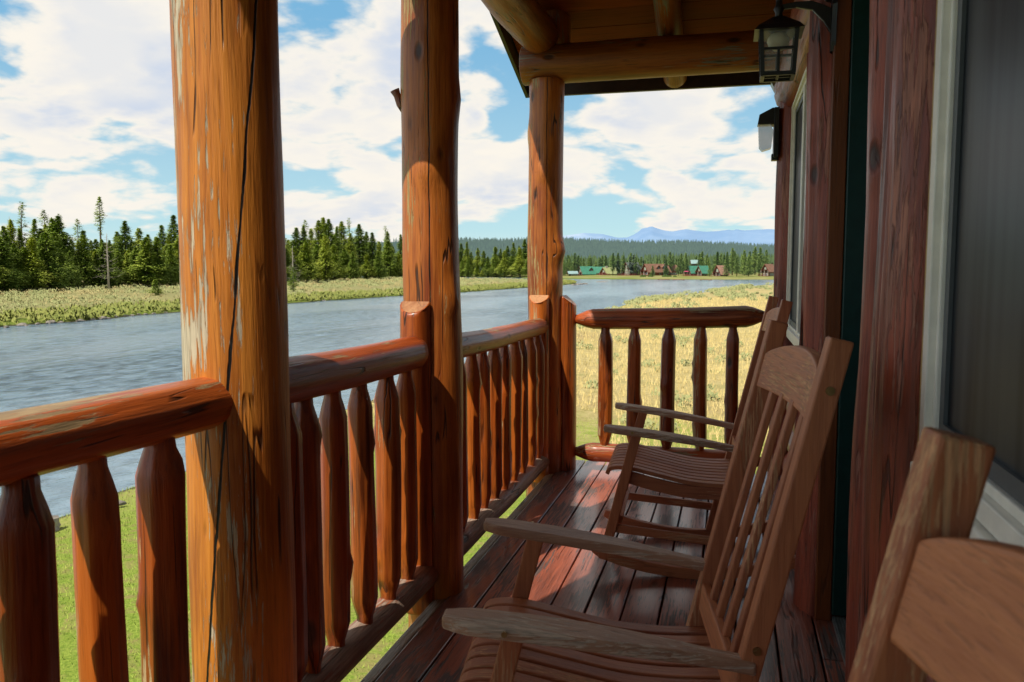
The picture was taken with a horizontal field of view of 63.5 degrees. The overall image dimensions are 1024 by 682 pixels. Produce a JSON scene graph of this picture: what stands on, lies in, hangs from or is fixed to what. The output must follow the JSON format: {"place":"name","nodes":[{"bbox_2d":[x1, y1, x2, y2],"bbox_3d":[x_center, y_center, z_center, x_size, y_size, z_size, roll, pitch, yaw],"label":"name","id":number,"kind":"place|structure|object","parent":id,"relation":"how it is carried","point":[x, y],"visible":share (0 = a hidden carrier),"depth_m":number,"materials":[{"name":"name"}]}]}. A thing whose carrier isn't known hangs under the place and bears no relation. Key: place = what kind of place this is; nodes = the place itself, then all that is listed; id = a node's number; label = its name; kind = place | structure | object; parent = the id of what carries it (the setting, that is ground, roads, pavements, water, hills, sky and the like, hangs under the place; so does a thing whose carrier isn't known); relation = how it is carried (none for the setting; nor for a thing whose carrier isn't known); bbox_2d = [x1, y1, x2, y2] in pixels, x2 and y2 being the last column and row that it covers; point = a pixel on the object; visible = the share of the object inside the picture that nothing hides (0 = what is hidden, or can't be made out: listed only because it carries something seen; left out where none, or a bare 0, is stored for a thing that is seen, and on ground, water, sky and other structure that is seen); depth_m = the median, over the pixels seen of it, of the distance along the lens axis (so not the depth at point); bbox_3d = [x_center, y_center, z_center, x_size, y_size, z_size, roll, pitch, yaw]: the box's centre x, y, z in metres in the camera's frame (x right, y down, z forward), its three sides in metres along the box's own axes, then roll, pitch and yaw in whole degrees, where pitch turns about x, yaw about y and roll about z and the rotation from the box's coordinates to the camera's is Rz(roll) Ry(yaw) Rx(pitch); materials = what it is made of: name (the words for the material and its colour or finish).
{"place":"outdoors","nodes":[
{"label":"outdoors","id":0,"kind":"place"},
{"bbox_2d":[0,276,773,516],"bbox_3d":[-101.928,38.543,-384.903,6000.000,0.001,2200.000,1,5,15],"label":"river water","id":1,"kind":"structure","parent":0,"point":[42,364],"depth_m":58.03,"materials":[{"name":"liquid"}]},
{"bbox_2d":[0,272,773,681],"bbox_3d":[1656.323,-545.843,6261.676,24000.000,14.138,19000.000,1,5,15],"label":"ground","id":2,"kind":"structure","parent":0,"point":[68,648],"depth_m":26.59,"materials":[{"name":"plant"}]},
{"bbox_2d":[0,225,17,268],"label":"pine tree","id":3,"kind":"object","parent":2,"relation":"on","point":[4,234],"visible":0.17,"depth_m":140.50,"materials":[{"name":"green plant"}]},
{"bbox_2d":[6,219,23,255],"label":"pine tree","id":4,"kind":"object","parent":2,"relation":"on","point":[11,230],"visible":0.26,"depth_m":143.77,"materials":[{"name":"green plant"}]},
{"bbox_2d":[0,238,33,290],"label":"pine tree","id":5,"kind":"object","parent":2,"relation":"on","point":[5,256],"visible":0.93,"depth_m":132.52,"materials":[{"name":"green plant"}]},
{"bbox_2d":[15,228,25,248],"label":"pine tree","id":6,"kind":"object","parent":2,"relation":"on","point":[19,236],"visible":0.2,"depth_m":145.69,"materials":[{"name":"green plant"}]},
{"bbox_2d":[5,244,36,290],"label":"pine tree","id":7,"kind":"object","parent":2,"relation":"on","point":[15,251],"visible":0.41,"depth_m":135.84,"materials":[{"name":"green plant"}]},
{"bbox_2d":[13,202,28,246],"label":"pine tree","id":8,"kind":"object","parent":2,"relation":"on","point":[21,217],"visible":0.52,"depth_m":151.90,"materials":[{"name":"green plant"}]},
{"bbox_2d":[15,247,45,290],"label":"pine tree","id":9,"kind":"object","parent":2,"relation":"on","point":[25,252],"visible":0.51,"depth_m":137.26,"materials":[{"name":"green plant"}]},
{"bbox_2d":[26,219,44,258],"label":"pine tree","id":10,"kind":"object","parent":2,"relation":"on","point":[34,229],"visible":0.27,"depth_m":148.02,"materials":[{"name":"green plant"}]},
{"bbox_2d":[21,237,61,288],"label":"pine tree","id":11,"kind":"object","parent":2,"relation":"on","point":[34,263],"visible":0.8,"depth_m":138.02,"materials":[{"name":"green plant"}]},
{"bbox_2d":[35,232,76,289],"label":"pine tree","id":12,"kind":"object","parent":2,"relation":"on","point":[48,256],"visible":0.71,"depth_m":141.34,"materials":[{"name":"green plant"}]},
{"bbox_2d":[44,217,77,266],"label":"pine tree","id":13,"kind":"object","parent":2,"relation":"on","point":[50,230],"visible":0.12,"depth_m":153.98,"materials":[{"name":"green plant"}]},
{"bbox_2d":[39,232,87,289],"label":"pine tree","id":14,"kind":"object","parent":2,"relation":"on","point":[60,259],"visible":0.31,"depth_m":147.54,"materials":[{"name":"green plant"}]},
{"bbox_2d":[45,215,83,262],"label":"pine tree","id":15,"kind":"object","parent":2,"relation":"on","point":[58,226],"visible":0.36,"depth_m":154.28,"materials":[{"name":"green plant"}]},
{"bbox_2d":[65,251,84,287],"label":"pine tree","id":16,"kind":"object","parent":2,"relation":"on","point":[77,282],"visible":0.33,"depth_m":152.31,"materials":[{"name":"green plant"}]},
{"bbox_2d":[77,230,95,285],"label":"pine tree","id":17,"kind":"object","parent":2,"relation":"on","point":[83,232],"visible":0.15,"depth_m":163.33,"materials":[{"name":"green plant"}]},
{"bbox_2d":[74,235,102,286],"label":"pine tree","id":18,"kind":"object","parent":2,"relation":"on","point":[87,266],"visible":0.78,"depth_m":156.58,"materials":[{"name":"green plant"}]},
{"bbox_2d":[93,196,104,241],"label":"pine tree","id":19,"kind":"object","parent":2,"relation":"on","point":[99,215],"visible":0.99,"depth_m":182.36,"materials":[{"name":"green plant"}]},
{"bbox_2d":[81,242,127,286],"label":"pine tree","id":20,"kind":"object","parent":2,"relation":"on","point":[100,273],"visible":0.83,"depth_m":159.18,"materials":[{"name":"green plant"}]},
{"bbox_2d":[94,233,125,288],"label":"dead tree","id":21,"kind":"object","parent":2,"relation":"on","point":[108,277],"visible":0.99,"depth_m":145.21,"materials":[{"name":"grey wood"}]},
{"bbox_2d":[111,251,131,285],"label":"pine tree","id":22,"kind":"object","parent":2,"relation":"on","point":[119,263],"visible":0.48,"depth_m":166.40,"materials":[{"name":"green plant"}]},
{"bbox_2d":[109,221,139,284],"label":"pine tree","id":23,"kind":"object","parent":2,"relation":"on","point":[125,239],"visible":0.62,"depth_m":174.94,"materials":[{"name":"green plant"}]},
{"bbox_2d":[115,247,144,284],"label":"pine tree","id":24,"kind":"object","parent":2,"relation":"on","point":[135,250],"visible":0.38,"depth_m":167.85,"materials":[{"name":"green plant"}]},
{"bbox_2d":[123,250,136,284],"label":"pine tree","id":25,"kind":"object","parent":2,"relation":"on","point":[126,262],"visible":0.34,"depth_m":169.20,"materials":[{"name":"green plant"}]},
{"bbox_2d":[133,228,143,258],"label":"pine tree","id":26,"kind":"object","parent":2,"relation":"on","point":[138,232],"visible":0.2,"depth_m":185.74,"materials":[{"name":"green plant"}]},
{"bbox_2d":[124,237,169,286],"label":"pine tree","id":27,"kind":"object","parent":2,"relation":"on","point":[146,256],"visible":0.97,"depth_m":164.72,"materials":[{"name":"green plant"}]},
{"bbox_2d":[144,279,163,294],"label":"young pine","id":28,"kind":"object","parent":2,"relation":"on","point":[154,290],"visible":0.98,"depth_m":130.44,"materials":[{"name":"green plant"}]},
{"bbox_2d":[144,236,175,285],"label":"pine tree","id":29,"kind":"object","parent":2,"relation":"on","point":[159,255],"visible":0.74,"depth_m":167.16,"materials":[{"name":"green plant"}]},
{"bbox_2d":[156,225,167,254],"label":"pine tree","id":30,"kind":"object","parent":2,"relation":"on","point":[162,237],"visible":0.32,"depth_m":190.52,"materials":[{"name":"green plant"}]},
{"bbox_2d":[160,234,177,262],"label":"pine tree","id":31,"kind":"object","parent":2,"relation":"on","point":[168,240],"visible":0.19,"depth_m":186.00,"materials":[{"name":"green plant"}]},
{"bbox_2d":[164,244,179,285],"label":"pine tree","id":32,"kind":"object","parent":2,"relation":"on","point":[171,261],"visible":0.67,"depth_m":171.41,"materials":[{"name":"green plant"}]},
{"bbox_2d":[166,215,178,244],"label":"pine tree","id":33,"kind":"object","parent":2,"relation":"on","point":[172,228],"visible":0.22,"depth_m":196.81,"materials":[{"name":"green plant"}]},
{"bbox_2d":[169,237,179,282],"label":"pine tree","id":34,"kind":"object","parent":2,"relation":"on","point":[175,247],"visible":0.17,"depth_m":179.34,"materials":[{"name":"green plant"}]},
{"bbox_2d":[169,0,296,681],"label":"porch post","id":35,"kind":"object","parent":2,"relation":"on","point":[231,217],"visible":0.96,"depth_m":1.93,"materials":[{"name":"wood"}]},
{"bbox_2d":[0,377,232,681],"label":"log railing","id":36,"kind":"object","parent":35,"relation":"attached to","point":[88,436],"visible":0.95,"depth_m":1.57,"materials":[{"name":"wood"}]},
{"bbox_2d":[0,276,527,312],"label":"sagebrush","id":37,"kind":"object","parent":2,"relation":"on","point":[40,290],"visible":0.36,"depth_m":141.75,"materials":[{"name":"green plant"}]},
{"bbox_2d":[0,276,565,314],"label":"dry brush","id":38,"kind":"object","parent":2,"relation":"on","point":[83,291],"visible":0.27,"depth_m":140.12,"materials":[{"name":"beige plant"}]},
{"bbox_2d":[0,279,576,325],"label":"bank grass","id":39,"kind":"structure","parent":2,"relation":"on","point":[73,313],"depth_m":92.19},
{"bbox_2d":[286,248,300,280],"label":"pine tree","id":40,"kind":"object","parent":2,"relation":"on","point":[288,261],"visible":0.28,"depth_m":211.43,"materials":[{"name":"green plant"}]},
{"bbox_2d":[287,227,302,260],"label":"pine tree","id":41,"kind":"object","parent":2,"relation":"on","point":[296,236],"visible":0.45,"depth_m":242.09,"materials":[{"name":"green plant"}]},
{"bbox_2d":[287,247,302,290],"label":"dead tree","id":42,"kind":"object","parent":2,"relation":"on","point":[293,279],"visible":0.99,"depth_m":153.24,"materials":[{"name":"grey wood"}]},
{"bbox_2d":[287,247,310,281],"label":"pine tree","id":43,"kind":"object","parent":2,"relation":"on","point":[297,264],"visible":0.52,"depth_m":213.96,"materials":[{"name":"green plant"}]},
{"bbox_2d":[297,226,311,258],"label":"pine tree","id":44,"kind":"object","parent":2,"relation":"on","point":[303,236],"visible":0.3,"depth_m":243.73,"materials":[{"name":"green plant"}]},
{"bbox_2d":[297,241,321,281],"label":"pine tree","id":45,"kind":"object","parent":2,"relation":"on","point":[307,260],"visible":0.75,"depth_m":220.14,"materials":[{"name":"green plant"}]},
{"bbox_2d":[310,220,329,269],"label":"pine tree","id":46,"kind":"object","parent":2,"relation":"on","point":[319,231],"visible":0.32,"depth_m":247.84,"materials":[{"name":"green plant"}]},
{"bbox_2d":[309,245,330,280],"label":"pine tree","id":47,"kind":"object","parent":2,"relation":"on","point":[316,256],"visible":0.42,"depth_m":230.83,"materials":[{"name":"green plant"}]},
{"bbox_2d":[311,236,340,281],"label":"pine tree","id":48,"kind":"object","parent":2,"relation":"on","point":[326,261],"visible":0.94,"depth_m":228.20,"materials":[{"name":"green plant"}]},
{"bbox_2d":[319,219,341,253],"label":"pine tree","id":49,"kind":"object","parent":2,"relation":"on","point":[329,231],"visible":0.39,"depth_m":271.00,"materials":[{"name":"green plant"}]},
{"bbox_2d":[331,226,342,262],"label":"pine tree","id":50,"kind":"object","parent":2,"relation":"on","point":[336,243],"visible":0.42,"depth_m":269.99,"materials":[{"name":"green plant"}]},
{"bbox_2d":[330,244,348,280],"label":"pine tree","id":51,"kind":"object","parent":2,"relation":"on","point":[335,257],"visible":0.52,"depth_m":239.69,"materials":[{"name":"green plant"}]},
{"bbox_2d":[337,221,355,254],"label":"pine tree","id":52,"kind":"object","parent":2,"relation":"on","point":[341,229],"visible":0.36,"depth_m":288.15,"materials":[{"name":"green plant"}]},
{"bbox_2d":[336,249,356,278],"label":"pine tree","id":53,"kind":"object","parent":2,"relation":"on","point":[344,258],"visible":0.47,"depth_m":257.49,"materials":[{"name":"green plant"}]},
{"bbox_2d":[345,233,358,264],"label":"pine tree","id":54,"kind":"object","parent":2,"relation":"on","point":[349,246],"visible":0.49,"depth_m":279.94,"materials":[{"name":"green plant"}]},
{"bbox_2d":[345,251,362,278],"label":"pine tree","id":55,"kind":"object","parent":2,"relation":"on","point":[351,271],"visible":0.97,"depth_m":254.46,"materials":[{"name":"green plant"}]},
{"bbox_2d":[353,224,369,267],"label":"pine tree","id":56,"kind":"object","parent":2,"relation":"on","point":[359,245],"visible":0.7,"depth_m":300.37,"materials":[{"name":"green plant"}]},
{"bbox_2d":[358,254,381,279],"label":"pine tree","id":57,"kind":"object","parent":2,"relation":"on","point":[367,272],"visible":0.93,"depth_m":260.74,"materials":[{"name":"green plant"}]},
{"bbox_2d":[363,232,381,265],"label":"pine tree","id":58,"kind":"object","parent":2,"relation":"on","point":[371,243],"visible":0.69,"depth_m":300.46,"materials":[{"name":"green plant"}]},
{"bbox_2d":[371,251,386,278],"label":"pine tree","id":59,"kind":"object","parent":2,"relation":"on","point":[378,269],"visible":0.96,"depth_m":262.43,"materials":[{"name":"green plant"}]},
{"bbox_2d":[374,240,399,276],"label":"pine tree","id":60,"kind":"object","parent":2,"relation":"on","point":[389,263],"visible":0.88,"depth_m":295.01,"materials":[{"name":"green plant"}]},
{"bbox_2d":[389,254,402,277],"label":"pine tree","id":61,"kind":"object","parent":2,"relation":"on","point":[397,270],"visible":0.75,"depth_m":297.46,"materials":[{"name":"green plant"}]},
{"bbox_2d":[394,234,401,262],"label":"pine tree","id":62,"kind":"object","parent":2,"relation":"on","point":[399,244],"visible":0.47,"depth_m":553.67,"materials":[{"name":"green plant"}]},
{"bbox_2d":[462,258,473,276],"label":"pine tree","id":63,"kind":"object","parent":2,"relation":"on","point":[468,270],"visible":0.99,"depth_m":510.12,"materials":[{"name":"green plant"}]},
{"bbox_2d":[487,254,499,276],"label":"pine tree","id":64,"kind":"object","parent":2,"relation":"on","point":[495,260],"visible":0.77,"depth_m":497.80,"materials":[{"name":"green plant"}]},
{"bbox_2d":[493,250,512,277],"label":"pine tree","id":65,"kind":"object","parent":2,"relation":"on","point":[504,266],"visible":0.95,"depth_m":485.69,"materials":[{"name":"green plant"}]},
{"bbox_2d":[506,247,525,276],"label":"pine tree","id":66,"kind":"object","parent":2,"relation":"on","point":[519,265],"visible":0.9,"depth_m":471.57,"materials":[{"name":"green plant"}]},
{"bbox_2d":[518,239,526,272],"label":"pine tree","id":67,"kind":"object","parent":2,"relation":"on","point":[524,251],"visible":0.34,"depth_m":491.42,"materials":[{"name":"green plant"}]},
{"bbox_2d":[361,252,773,276],"bbox_3d":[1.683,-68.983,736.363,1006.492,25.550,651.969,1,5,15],"label":"forest","id":68,"kind":"object","parent":2,"relation":"on","point":[647,258],"visible":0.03,"depth_m":597.29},
{"bbox_2d":[371,296,768,453],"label":"meadow grass","id":69,"kind":"structure","parent":2,"relation":"on","point":[685,370],"depth_m":39.77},
{"bbox_2d":[577,266,595,274],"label":"lodge house","id":70,"kind":"structure","parent":2,"relation":"on","point":[586,270],"depth_m":461.36,"materials":[{"name":"green"}]},
{"bbox_2d":[599,266,620,274],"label":"lodge house","id":71,"kind":"structure","parent":2,"relation":"on","point":[606,270],"depth_m":475.60,"materials":[{"name":"beige"}]},
{"bbox_2d":[620,262,640,274],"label":"lodge house","id":72,"kind":"structure","parent":2,"relation":"on","point":[626,269],"depth_m":447.76,"materials":[{"name":"grey"}]},
{"bbox_2d":[637,264,671,275],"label":"lodge house","id":73,"kind":"structure","parent":2,"relation":"on","point":[647,268],"depth_m":443.55,"materials":[{"name":"red"}]},
{"bbox_2d":[576,282,773,429],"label":"sagebrush","id":74,"kind":"object","parent":2,"relation":"on","point":[723,291],"visible":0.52,"depth_m":94.00,"materials":[{"name":"yellow plant"}]},
{"bbox_2d":[695,266,708,275],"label":"lodge house","id":75,"kind":"structure","parent":2,"relation":"on","point":[701,270],"depth_m":426.36,"materials":[{"name":"green"}]},
{"bbox_2d":[711,265,729,275],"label":"lodge house","id":76,"kind":"structure","parent":2,"relation":"on","point":[718,271],"depth_m":421.41,"materials":[{"name":"brown"}]},
{"bbox_2d":[722,255,732,275],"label":"pine tree","id":77,"kind":"object","parent":2,"relation":"on","point":[726,269],"visible":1,"depth_m":413.95,"materials":[{"name":"green plant"}]},
{"bbox_2d":[742,255,754,275],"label":"pine tree","id":78,"kind":"object","parent":2,"relation":"on","point":[748,272],"visible":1,"depth_m":413.99,"materials":[{"name":"green plant"}]},
{"bbox_2d":[760,264,773,275],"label":"lodge house","id":79,"kind":"structure","parent":2,"relation":"on","point":[767,269],"depth_m":420.21,"materials":[{"name":"brown"}]},
{"bbox_2d":[0,0,777,249],"label":"sky","id":80,"kind":"structure","parent":0,"point":[86,92],"materials":[{"name":"blue"}]},
{"bbox_2d":[360,241,681,252],"bbox_3d":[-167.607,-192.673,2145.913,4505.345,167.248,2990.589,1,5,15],"label":"forested hills","id":81,"kind":"structure","parent":0,"point":[477,247],"depth_m":2318.70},
{"bbox_2d":[317,236,773,259],"bbox_3d":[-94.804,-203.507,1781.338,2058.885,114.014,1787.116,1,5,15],"label":"hill forest","id":82,"kind":"object","parent":81,"relation":"on","point":[584,247],"visible":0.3,"depth_m":1995.59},
{"bbox_2d":[513,227,774,245],"bbox_3d":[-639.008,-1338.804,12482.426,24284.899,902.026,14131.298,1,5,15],"label":"mountains","id":83,"kind":"structure","parent":0,"point":[764,236],"depth_m":12937.23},
{"bbox_2d":[767,0,1023,681],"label":"log house","id":84,"kind":"structure","parent":0,"point":[899,233],"depth_m":1.70,"materials":[{"name":"brown wood"}]},
{"bbox_2d":[489,0,793,97],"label":"porch roof","id":85,"kind":"structure","parent":84,"relation":"attached to","point":[594,20],"depth_m":5.22,"materials":[{"name":"brown wood"}]},
{"bbox_2d":[658,500,780,681],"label":"deck joists","id":86,"kind":"object","parent":84,"relation":"attached to","point":[734,587],"depth_m":3.97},
{"bbox_2d":[360,474,553,681],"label":"deck edge board","id":87,"kind":"object","parent":86,"relation":"on","point":[376,671],"depth_m":3.21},
{"bbox_2d":[375,460,844,681],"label":"deck floor","id":88,"kind":"structure","parent":86,"relation":"on","point":[581,496],"depth_m":3.45,"materials":[{"name":"wood"}]},
{"bbox_2d":[391,0,463,626],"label":"porch post","id":89,"kind":"object","parent":88,"relation":"on","point":[428,101],"visible":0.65,"depth_m":3.25,"materials":[{"name":"wood"}]},
{"bbox_2d":[289,301,437,681],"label":"log railing","id":90,"kind":"object","parent":89,"relation":"attached to","point":[388,552],"visible":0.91,"depth_m":2.71,"materials":[{"name":"brown wood"}]},
{"bbox_2d":[526,77,564,495],"bbox_3d":[0.224,1.338,5.560,0.264,6.030,0.267,1,5,15],"label":"porch post","id":91,"kind":"object","parent":88,"relation":"on","point":[545,249],"visible":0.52,"depth_m":5.29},
{"bbox_2d":[462,295,549,554],"bbox_3d":[-0.065,0.390,4.437,0.144,1.213,1.951,1,5,15],"label":"log railing","id":92,"kind":"object","parent":91,"relation":"attached to","point":[506,461],"visible":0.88,"depth_m":4.42,"materials":[{"name":"brown wood"}]},
{"bbox_2d":[519,30,782,85],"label":"cross beam","id":93,"kind":"structure","parent":91,"relation":"on","point":[665,56],"depth_m":5.04,"materials":[{"name":"brown wood"}]},
{"bbox_2d":[481,0,557,52],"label":"header log","id":94,"kind":"object","parent":93,"relation":"on","point":[529,25],"visible":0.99,"depth_m":4.67,"materials":[{"name":"brown wood"}]},
{"bbox_2d":[546,9,570,43],"bbox_3d":[0.274,-1.980,5.277,0.201,0.210,0.202,1,5,15],"label":"king post","id":95,"kind":"object","parent":93,"relation":"on","point":[561,19],"visible":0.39,"depth_m":5.19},
{"bbox_2d":[442,319,853,681],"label":"rocking chair","id":96,"kind":"object","parent":88,"relation":"on","point":[518,636],"visible":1,"depth_m":1.80,"materials":[{"name":"brown wood"}]},
{"bbox_2d":[561,295,763,470],"bbox_3d":[0.970,0.314,5.335,1.299,1.208,0.171,1,5,15],"label":"log railing","id":97,"kind":"object","parent":88,"relation":"on","point":[700,319],"visible":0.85,"depth_m":5.31,"materials":[{"name":"brown wood"}]},
{"bbox_2d":[592,296,795,579],"bbox_3d":[0.870,0.402,3.776,0.941,1.204,0.694,1,5,12],"label":"rocking chair","id":98,"kind":"object","parent":88,"relation":"on","point":[700,478],"visible":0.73,"depth_m":3.62,"materials":[{"name":"brown wood"}]},
{"bbox_2d":[848,426,1023,681],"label":"rocking chair","id":99,"kind":"object","parent":88,"relation":"on","point":[947,603],"visible":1,"depth_m":0.62,"materials":[{"name":"brown wood"}]},
{"bbox_2d":[757,107,779,160],"bbox_3d":[1.635,-1.316,5.287,0.130,0.325,0.140,1,5,15],"label":"wall lamp","id":100,"kind":"object","parent":84,"relation":"attached to","point":[768,120],"visible":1,"depth_m":5.24,"materials":[{"name":"glass"}]},
{"bbox_2d":[753,0,837,82],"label":"wall lantern","id":101,"kind":"object","parent":84,"relation":"attached to","point":[779,31],"depth_m":2.98,"materials":[{"name":"black metal"}]},
{"bbox_2d":[786,66,806,345],"bbox_3d":[1.610,-0.719,4.629,0.042,1.430,1.200,1,5,15],"label":"window","id":102,"kind":"structure","parent":84,"relation":"in","point":[797,149],"depth_m":4.90,"materials":[{"name":"white plastic"}]},
{"bbox_2d":[831,0,869,615],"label":"door","id":103,"kind":"structure","parent":84,"relation":"in","point":[856,163],"depth_m":2.99,"materials":[{"name":"green paint"}]},
{"bbox_2d":[919,0,1023,546],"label":"window","id":104,"kind":"structure","parent":84,"relation":"in","point":[972,381],"depth_m":1.35,"materials":[{"name":"glass"}]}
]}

